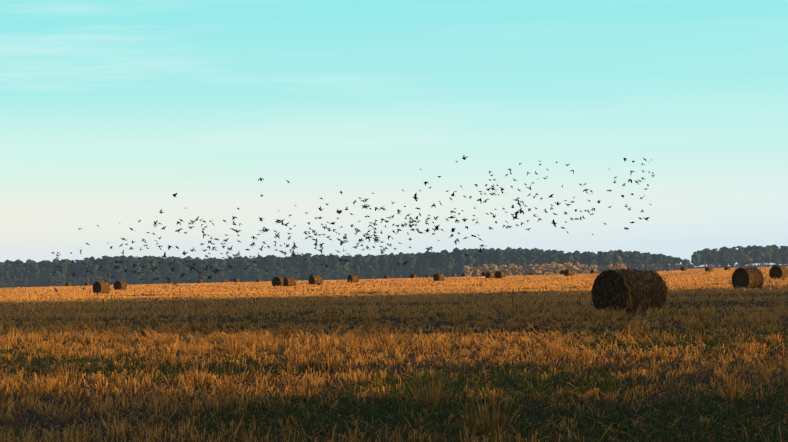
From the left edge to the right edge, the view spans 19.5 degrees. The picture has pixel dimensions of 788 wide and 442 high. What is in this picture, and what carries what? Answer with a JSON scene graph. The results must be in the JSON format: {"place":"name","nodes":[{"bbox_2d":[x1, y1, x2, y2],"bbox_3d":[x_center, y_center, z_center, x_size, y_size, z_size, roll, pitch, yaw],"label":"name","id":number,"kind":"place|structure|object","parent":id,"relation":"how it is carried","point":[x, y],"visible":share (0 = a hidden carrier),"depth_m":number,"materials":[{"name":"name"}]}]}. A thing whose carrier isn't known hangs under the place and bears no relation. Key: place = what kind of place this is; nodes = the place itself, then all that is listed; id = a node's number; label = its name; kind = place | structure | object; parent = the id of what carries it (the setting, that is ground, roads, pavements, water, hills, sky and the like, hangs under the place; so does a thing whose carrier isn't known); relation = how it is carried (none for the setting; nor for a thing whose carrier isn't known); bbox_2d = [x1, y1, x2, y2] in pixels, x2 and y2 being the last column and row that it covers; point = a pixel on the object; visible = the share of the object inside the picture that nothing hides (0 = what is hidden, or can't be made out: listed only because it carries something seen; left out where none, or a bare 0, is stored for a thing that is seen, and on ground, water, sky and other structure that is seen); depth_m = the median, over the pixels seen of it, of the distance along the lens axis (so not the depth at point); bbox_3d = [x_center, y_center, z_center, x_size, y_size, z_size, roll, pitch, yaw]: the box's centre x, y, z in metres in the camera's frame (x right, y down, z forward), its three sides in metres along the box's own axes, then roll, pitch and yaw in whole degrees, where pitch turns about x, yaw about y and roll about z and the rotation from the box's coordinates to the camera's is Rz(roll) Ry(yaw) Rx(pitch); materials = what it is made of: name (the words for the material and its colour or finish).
{"place":"outdoors","nodes":[
{"label":"outdoors","id":0,"kind":"place"},
{"bbox_2d":[0,264,787,441],"bbox_3d":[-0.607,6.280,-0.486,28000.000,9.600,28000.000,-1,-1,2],"label":"field ground","id":1,"kind":"structure","parent":0,"point":[84,419],"depth_m":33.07,"materials":[{"name":"brown plant"}]},
{"bbox_2d":[3,263,13,278],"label":"pine tree","id":2,"kind":"object","parent":1,"relation":"on","point":[8,270],"visible":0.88,"depth_m":1369.76,"materials":[{"name":"green plant"}]},
{"bbox_2d":[10,264,18,285],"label":"pine tree","id":3,"kind":"object","parent":1,"relation":"on","point":[14,274],"visible":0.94,"depth_m":1370.53,"materials":[{"name":"green plant"}]},
{"bbox_2d":[16,261,25,287],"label":"pine tree","id":4,"kind":"object","parent":1,"relation":"on","point":[20,265],"visible":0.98,"depth_m":1369.32,"materials":[{"name":"green plant"}]},
{"bbox_2d":[24,259,33,283],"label":"pine tree","id":5,"kind":"object","parent":1,"relation":"on","point":[29,263],"visible":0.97,"depth_m":1370.60,"materials":[{"name":"green plant"}]},
{"bbox_2d":[39,260,48,280],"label":"pine tree","id":6,"kind":"object","parent":1,"relation":"on","point":[43,264],"visible":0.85,"depth_m":1371.75,"materials":[{"name":"green plant"}]},
{"bbox_2d":[47,262,55,275],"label":"pine tree","id":7,"kind":"object","parent":1,"relation":"on","point":[50,266],"visible":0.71,"depth_m":1369.03,"materials":[{"name":"green plant"}]},
{"bbox_2d":[53,258,60,276],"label":"pine tree","id":8,"kind":"object","parent":1,"relation":"on","point":[55,262],"visible":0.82,"depth_m":1367.92,"materials":[{"name":"green plant"}]},
{"bbox_2d":[54,274,65,286],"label":"birch tree","id":9,"kind":"object","parent":1,"relation":"on","point":[58,282],"visible":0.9,"depth_m":1335.37,"materials":[{"name":"green plant"}]},
{"bbox_2d":[59,259,69,278],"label":"pine tree","id":10,"kind":"object","parent":1,"relation":"on","point":[64,272],"visible":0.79,"depth_m":1367.51,"materials":[{"name":"green plant"}]},
{"bbox_2d":[67,262,76,278],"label":"pine tree","id":11,"kind":"object","parent":1,"relation":"on","point":[71,269],"visible":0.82,"depth_m":1371.78,"materials":[{"name":"green plant"}]},
{"bbox_2d":[76,260,84,278],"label":"pine tree","id":12,"kind":"object","parent":1,"relation":"on","point":[79,267],"visible":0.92,"depth_m":1368.77,"materials":[{"name":"green plant"}]},
{"bbox_2d":[82,257,91,282],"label":"pine tree","id":13,"kind":"object","parent":1,"relation":"on","point":[88,263],"visible":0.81,"depth_m":1367.79,"materials":[{"name":"green plant"}]},
{"bbox_2d":[89,256,99,278],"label":"pine tree","id":14,"kind":"object","parent":1,"relation":"on","point":[92,258],"visible":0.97,"depth_m":1374.57,"materials":[{"name":"green plant"}]},
{"bbox_2d":[89,265,99,283],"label":"birch tree","id":15,"kind":"object","parent":1,"relation":"on","point":[95,271],"visible":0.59,"depth_m":1371.58,"materials":[{"name":"green plant"}]},
{"bbox_2d":[93,281,110,293],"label":"hay bale","id":16,"kind":"object","parent":1,"relation":"on","point":[103,287],"visible":0.94,"depth_m":259.46},
{"bbox_2d":[99,255,108,278],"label":"pine tree","id":17,"kind":"object","parent":1,"relation":"on","point":[105,257],"visible":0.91,"depth_m":1370.77,"materials":[{"name":"green plant"}]},
{"bbox_2d":[103,256,114,282],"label":"pine tree","id":18,"kind":"object","parent":1,"relation":"on","point":[108,264],"visible":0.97,"depth_m":1368.38,"materials":[{"name":"green plant"}]},
{"bbox_2d":[112,256,122,276],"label":"pine tree","id":19,"kind":"object","parent":1,"relation":"on","point":[120,268],"visible":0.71,"depth_m":1368.17,"materials":[{"name":"green plant"}]},
{"bbox_2d":[114,281,127,289],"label":"hay bale","id":20,"kind":"object","parent":1,"relation":"on","point":[120,285],"visible":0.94,"depth_m":343.54},
{"bbox_2d":[116,255,128,278],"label":"pine tree","id":21,"kind":"object","parent":1,"relation":"on","point":[124,260],"visible":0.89,"depth_m":1369.59,"materials":[{"name":"green plant"}]},
{"bbox_2d":[133,261,142,280],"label":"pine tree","id":22,"kind":"object","parent":1,"relation":"on","point":[137,268],"visible":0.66,"depth_m":1368.77,"materials":[{"name":"green plant"}]},
{"bbox_2d":[148,256,156,278],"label":"pine tree","id":23,"kind":"object","parent":1,"relation":"on","point":[153,260],"visible":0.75,"depth_m":1366.85,"materials":[{"name":"green plant"}]},
{"bbox_2d":[165,258,175,274],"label":"pine tree","id":24,"kind":"object","parent":1,"relation":"on","point":[169,260],"visible":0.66,"depth_m":1372.91,"materials":[{"name":"green plant"}]},
{"bbox_2d":[183,259,189,272],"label":"pine tree","id":25,"kind":"object","parent":1,"relation":"on","point":[186,268],"visible":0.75,"depth_m":1369.61,"materials":[{"name":"green plant"}]},
{"bbox_2d":[184,269,193,283],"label":"birch tree","id":26,"kind":"object","parent":1,"relation":"on","point":[189,277],"visible":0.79,"depth_m":1340.66,"materials":[{"name":"green plant"}]},
{"bbox_2d":[191,259,201,274],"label":"pine tree","id":27,"kind":"object","parent":1,"relation":"on","point":[196,261],"visible":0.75,"depth_m":1369.08,"materials":[{"name":"green plant"}]},
{"bbox_2d":[198,258,207,279],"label":"pine tree","id":28,"kind":"object","parent":1,"relation":"on","point":[204,261],"visible":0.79,"depth_m":1366.12,"materials":[{"name":"green plant"}]},
{"bbox_2d":[200,271,209,282],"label":"birch tree","id":29,"kind":"object","parent":1,"relation":"on","point":[207,280],"visible":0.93,"depth_m":1339.06,"materials":[{"name":"green plant"}]},
{"bbox_2d":[212,259,220,278],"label":"pine tree","id":30,"kind":"object","parent":1,"relation":"on","point":[215,265],"visible":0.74,"depth_m":1366.12,"materials":[{"name":"green plant"}]},
{"bbox_2d":[219,259,227,274],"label":"pine tree","id":31,"kind":"object","parent":1,"relation":"on","point":[223,263],"visible":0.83,"depth_m":1368.17,"materials":[{"name":"green plant"}]},
{"bbox_2d":[226,256,235,277],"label":"pine tree","id":32,"kind":"object","parent":1,"relation":"on","point":[230,259],"visible":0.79,"depth_m":1369.38,"materials":[{"name":"green plant"}]},
{"bbox_2d":[241,256,249,271],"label":"pine tree","id":33,"kind":"object","parent":1,"relation":"on","point":[245,263],"visible":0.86,"depth_m":1366.72,"materials":[{"name":"green plant"}]},
{"bbox_2d":[248,268,255,281],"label":"birch tree","id":34,"kind":"object","parent":1,"relation":"on","point":[250,273],"visible":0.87,"depth_m":1336.42,"materials":[{"name":"green plant"}]},
{"bbox_2d":[253,269,262,281],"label":"birch tree","id":35,"kind":"object","parent":1,"relation":"on","point":[257,276],"visible":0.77,"depth_m":1334.09,"materials":[{"name":"green plant"}]},
{"bbox_2d":[270,255,278,276],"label":"pine tree","id":36,"kind":"object","parent":1,"relation":"on","point":[273,267],"visible":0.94,"depth_m":1362.64,"materials":[{"name":"green plant"}]},
{"bbox_2d":[272,276,283,286],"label":"hay bale","id":37,"kind":"object","parent":1,"relation":"on","point":[277,281],"visible":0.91,"depth_m":333.04},
{"bbox_2d":[284,256,294,271],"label":"pine tree","id":38,"kind":"object","parent":1,"relation":"on","point":[288,262],"visible":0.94,"depth_m":1365.07,"materials":[{"name":"green plant"}]},
{"bbox_2d":[283,277,295,286],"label":"hay bale","id":39,"kind":"object","parent":1,"relation":"on","point":[289,281],"visible":0.9,"depth_m":323.76},
{"bbox_2d":[289,268,298,280],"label":"birch tree","id":40,"kind":"object","parent":1,"relation":"on","point":[295,275],"visible":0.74,"depth_m":1335.93,"materials":[{"name":"green plant"}]},
{"bbox_2d":[303,253,313,278],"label":"pine tree","id":41,"kind":"object","parent":1,"relation":"on","point":[310,263],"visible":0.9,"depth_m":1361.59,"materials":[{"name":"green plant"}]},
{"bbox_2d":[308,275,321,284],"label":"hay bale","id":42,"kind":"object","parent":1,"relation":"on","point":[314,279],"visible":0.91,"depth_m":353.12},
{"bbox_2d":[309,266,320,275],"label":"birch tree","id":43,"kind":"object","parent":1,"relation":"on","point":[315,270],"visible":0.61,"depth_m":1331.75,"materials":[{"name":"green plant"}]},
{"bbox_2d":[319,265,329,279],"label":"birch tree","id":44,"kind":"object","parent":1,"relation":"on","point":[324,276],"visible":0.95,"depth_m":1333.55,"materials":[{"name":"green plant"}]},
{"bbox_2d":[334,257,341,276],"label":"pine tree","id":45,"kind":"object","parent":1,"relation":"on","point":[337,265],"visible":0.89,"depth_m":1362.24,"materials":[{"name":"green plant"}]},
{"bbox_2d":[347,257,354,270],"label":"pine tree","id":46,"kind":"object","parent":1,"relation":"on","point":[351,263],"visible":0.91,"depth_m":1365.70,"materials":[{"name":"green plant"}]},
{"bbox_2d":[347,274,359,282],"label":"hay bale","id":47,"kind":"object","parent":1,"relation":"on","point":[354,278],"visible":0.94,"depth_m":416.08},
{"bbox_2d":[363,254,372,274],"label":"pine tree","id":48,"kind":"object","parent":1,"relation":"on","point":[367,261],"visible":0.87,"depth_m":1366.12,"materials":[{"name":"green plant"}]},
{"bbox_2d":[369,265,379,278],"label":"birch tree","id":49,"kind":"object","parent":1,"relation":"on","point":[374,274],"visible":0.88,"depth_m":1333.12,"materials":[{"name":"green plant"}]},
{"bbox_2d":[372,256,380,270],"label":"pine tree","id":50,"kind":"object","parent":1,"relation":"on","point":[375,260],"visible":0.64,"depth_m":1365.10,"materials":[{"name":"green plant"}]},
{"bbox_2d":[381,256,390,271],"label":"pine tree","id":51,"kind":"object","parent":1,"relation":"on","point":[384,259],"visible":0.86,"depth_m":1364.19,"materials":[{"name":"green plant"}]},
{"bbox_2d":[388,253,396,273],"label":"pine tree","id":52,"kind":"object","parent":1,"relation":"on","point":[392,256],"visible":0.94,"depth_m":1365.22,"materials":[{"name":"green plant"}]},
{"bbox_2d":[0,298,787,441],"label":"stubble","id":53,"kind":"object","parent":1,"relation":"on","point":[291,340],"visible":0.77,"depth_m":44.46,"materials":[{"name":"plant"}]},
{"bbox_2d":[0,303,787,441],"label":"grass tussocks","id":54,"kind":"object","parent":1,"relation":"on","point":[491,324],"depth_m":38.21,"materials":[{"name":"brown plant"}]},
{"bbox_2d":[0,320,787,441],"bbox_3d":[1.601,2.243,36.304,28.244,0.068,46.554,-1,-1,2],"label":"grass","id":55,"kind":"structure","parent":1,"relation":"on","point":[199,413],"depth_m":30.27,"materials":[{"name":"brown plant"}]},
{"bbox_2d":[23,274,766,367],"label":"tall weeds","id":56,"kind":"object","parent":1,"relation":"on","point":[364,304],"visible":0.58,"depth_m":96.72,"materials":[{"name":"brown plant"}]},
{"bbox_2d":[394,267,403,278],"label":"birch tree","id":57,"kind":"object","parent":1,"relation":"on","point":[399,271],"visible":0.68,"depth_m":1345.02,"materials":[{"name":"green plant"}]},
{"bbox_2d":[397,252,404,275],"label":"pine tree","id":58,"kind":"object","parent":1,"relation":"on","point":[400,257],"visible":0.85,"depth_m":1363.28,"materials":[{"name":"green plant"}]},
{"bbox_2d":[409,253,416,273],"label":"pine tree","id":59,"kind":"object","parent":1,"relation":"on","point":[412,263],"visible":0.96,"depth_m":1361.01,"materials":[{"name":"green plant"}]},
{"bbox_2d":[416,252,423,272],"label":"pine tree","id":60,"kind":"object","parent":1,"relation":"on","point":[418,260],"visible":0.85,"depth_m":1372.89,"materials":[{"name":"green plant"}]},
{"bbox_2d":[423,253,432,268],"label":"pine tree","id":61,"kind":"object","parent":1,"relation":"on","point":[427,259],"visible":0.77,"depth_m":1363.34,"materials":[{"name":"green plant"}]},
{"bbox_2d":[434,252,441,268],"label":"pine tree","id":62,"kind":"object","parent":1,"relation":"on","point":[437,258],"visible":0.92,"depth_m":1362.50,"materials":[{"name":"green plant"}]},
{"bbox_2d":[433,273,443,280],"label":"hay bale","id":63,"kind":"object","parent":1,"relation":"on","point":[438,277],"visible":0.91,"depth_m":387.98},
{"bbox_2d":[440,252,448,276],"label":"pine tree","id":64,"kind":"object","parent":1,"relation":"on","point":[446,260],"visible":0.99,"depth_m":1360.19,"materials":[{"name":"green plant"}]},
{"bbox_2d":[446,256,454,275],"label":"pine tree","id":65,"kind":"object","parent":1,"relation":"on","point":[451,263],"visible":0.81,"depth_m":1359.76,"materials":[{"name":"green plant"}]},
{"bbox_2d":[449,264,459,276],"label":"birch tree","id":66,"kind":"object","parent":1,"relation":"on","point":[454,270],"visible":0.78,"depth_m":1331.36,"materials":[{"name":"green plant"}]},
{"bbox_2d":[451,247,461,270],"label":"pine tree","id":67,"kind":"object","parent":1,"relation":"on","point":[456,250],"visible":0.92,"depth_m":1363.66,"materials":[{"name":"green plant"}]},
{"bbox_2d":[459,248,468,266],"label":"pine tree","id":68,"kind":"object","parent":1,"relation":"on","point":[462,255],"visible":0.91,"depth_m":1360.14,"materials":[{"name":"green plant"}]},
{"bbox_2d":[467,249,475,266],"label":"pine tree","id":69,"kind":"object","parent":1,"relation":"on","point":[472,252],"visible":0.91,"depth_m":1361.91,"materials":[{"name":"green plant"}]},
{"bbox_2d":[474,248,482,266],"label":"pine tree","id":70,"kind":"object","parent":1,"relation":"on","point":[476,258],"visible":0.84,"depth_m":1365.64,"materials":[{"name":"green plant"}]},
{"bbox_2d":[480,252,489,265],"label":"pine tree","id":71,"kind":"object","parent":1,"relation":"on","point":[485,255],"visible":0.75,"depth_m":1369.92,"materials":[{"name":"green plant"}]},
{"bbox_2d":[488,251,497,263],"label":"pine tree","id":72,"kind":"object","parent":1,"relation":"on","point":[492,259],"visible":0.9,"depth_m":1363.64,"materials":[{"name":"green plant"}]},
{"bbox_2d":[494,271,504,278],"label":"hay bale","id":73,"kind":"object","parent":1,"relation":"on","point":[500,274],"visible":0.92,"depth_m":447.32},
{"bbox_2d":[493,248,505,264],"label":"pine tree","id":74,"kind":"object","parent":1,"relation":"on","point":[499,254],"visible":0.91,"depth_m":1360.82,"materials":[{"name":"green plant"}]},
{"bbox_2d":[499,255,511,269],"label":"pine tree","id":75,"kind":"object","parent":1,"relation":"on","point":[507,261],"visible":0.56,"depth_m":1363.02,"materials":[{"name":"green plant"}]},
{"bbox_2d":[511,249,523,265],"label":"pine tree","id":76,"kind":"object","parent":1,"relation":"on","point":[518,258],"visible":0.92,"depth_m":1359.16,"materials":[{"name":"green plant"}]},
{"bbox_2d":[520,251,529,264],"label":"pine tree","id":77,"kind":"object","parent":1,"relation":"on","point":[523,261],"visible":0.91,"depth_m":1360.73,"materials":[{"name":"green plant"}]},
{"bbox_2d":[526,249,537,264],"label":"pine tree","id":78,"kind":"object","parent":1,"relation":"on","point":[531,252],"visible":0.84,"depth_m":1359.88,"materials":[{"name":"green plant"}]},
{"bbox_2d":[536,250,544,264],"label":"pine tree","id":79,"kind":"object","parent":1,"relation":"on","point":[540,253],"visible":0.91,"depth_m":1363.93,"materials":[{"name":"green plant"}]},
{"bbox_2d":[537,264,548,274],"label":"bush","id":80,"kind":"object","parent":1,"relation":"on","point":[541,270],"visible":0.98,"depth_m":1235.51,"materials":[{"name":"orange plant"}]},
{"bbox_2d":[543,252,550,263],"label":"pine tree","id":81,"kind":"object","parent":1,"relation":"on","point":[546,260],"visible":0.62,"depth_m":1361.91,"materials":[{"name":"green plant"}]},
{"bbox_2d":[544,263,554,274],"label":"bush","id":82,"kind":"object","parent":1,"relation":"on","point":[549,270],"visible":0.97,"depth_m":1235.70,"materials":[{"name":"orange plant"}]},
{"bbox_2d":[550,249,559,262],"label":"pine tree","id":83,"kind":"object","parent":1,"relation":"on","point":[554,254],"visible":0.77,"depth_m":1360.03,"materials":[{"name":"green plant"}]},
{"bbox_2d":[564,269,573,275],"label":"hay bale","id":84,"kind":"object","parent":1,"relation":"on","point":[569,272],"visible":0.94,"depth_m":484.29},
{"bbox_2d":[564,251,573,268],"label":"pine tree","id":85,"kind":"object","parent":1,"relation":"on","point":[569,255],"visible":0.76,"depth_m":1360.76,"materials":[{"name":"green plant"}]},
{"bbox_2d":[572,250,579,263],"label":"pine tree","id":86,"kind":"object","parent":1,"relation":"on","point":[576,254],"visible":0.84,"depth_m":1364.19,"materials":[{"name":"green plant"}]},
{"bbox_2d":[597,251,603,265],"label":"pine tree","id":87,"kind":"object","parent":1,"relation":"on","point":[600,257],"visible":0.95,"depth_m":1362.69,"materials":[{"name":"green plant"}]},
{"bbox_2d":[605,250,613,264],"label":"pine tree","id":88,"kind":"object","parent":1,"relation":"on","point":[609,254],"visible":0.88,"depth_m":1358.19,"materials":[{"name":"green plant"}]},
{"bbox_2d":[625,252,632,269],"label":"pine tree","id":89,"kind":"object","parent":1,"relation":"on","point":[629,256],"visible":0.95,"depth_m":1359.30,"materials":[{"name":"green plant"}]},
{"bbox_2d":[589,268,669,313],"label":"hay bale","id":90,"kind":"object","parent":1,"relation":"on","point":[623,289],"visible":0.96,"depth_m":75.34},
{"bbox_2d":[633,251,639,269],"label":"pine tree","id":91,"kind":"object","parent":1,"relation":"on","point":[635,254],"visible":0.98,"depth_m":1357.53,"materials":[{"name":"green plant"}]},
{"bbox_2d":[691,251,701,268],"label":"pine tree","id":92,"kind":"object","parent":1,"relation":"on","point":[696,257],"visible":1,"depth_m":1489.33,"materials":[{"name":"green plant"}]},
{"bbox_2d":[699,248,708,267],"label":"pine tree","id":93,"kind":"object","parent":1,"relation":"on","point":[705,254],"visible":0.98,"depth_m":1496.86,"materials":[{"name":"green plant"}]},
{"bbox_2d":[704,248,713,263],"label":"pine tree","id":94,"kind":"object","parent":1,"relation":"on","point":[708,259],"visible":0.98,"depth_m":1500.98,"materials":[{"name":"green plant"}]},
{"bbox_2d":[736,250,746,266],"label":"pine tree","id":95,"kind":"object","parent":1,"relation":"on","point":[743,257],"visible":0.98,"depth_m":1495.24,"materials":[{"name":"green plant"}]},
{"bbox_2d":[731,267,763,288],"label":"hay bale","id":96,"kind":"object","parent":1,"relation":"on","point":[742,277],"visible":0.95,"depth_m":140.91},
{"bbox_2d":[748,246,757,266],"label":"pine tree","id":97,"kind":"object","parent":1,"relation":"on","point":[752,249],"visible":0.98,"depth_m":1492.88,"materials":[{"name":"green plant"}]},
{"bbox_2d":[762,246,773,266],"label":"pine tree","id":98,"kind":"object","parent":1,"relation":"on","point":[768,252],"visible":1,"depth_m":1494.82,"materials":[{"name":"green plant"}]},
{"bbox_2d":[772,247,781,264],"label":"spruce tree","id":99,"kind":"object","parent":1,"relation":"on","point":[776,259],"visible":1,"depth_m":1493.53,"materials":[{"name":"green plant"}]},
{"bbox_2d":[769,265,787,278],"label":"hay bale","id":100,"kind":"object","parent":1,"relation":"on","point":[776,271],"visible":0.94,"depth_m":226.92},
{"bbox_2d":[0,341,787,441],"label":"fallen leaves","id":101,"kind":"object","parent":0,"point":[317,399],"visible":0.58,"depth_m":29.91,"materials":[{"name":"plant"}]},
{"bbox_2d":[0,0,787,266],"label":"sky","id":102,"kind":"structure","parent":0,"point":[110,110],"materials":[{"name":"blue"}]},
{"bbox_2d":[722,252,730,265],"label":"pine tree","id":103,"kind":"object","parent":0,"point":[728,256],"visible":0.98,"depth_m":1493.92,"materials":[{"name":"green plant"}]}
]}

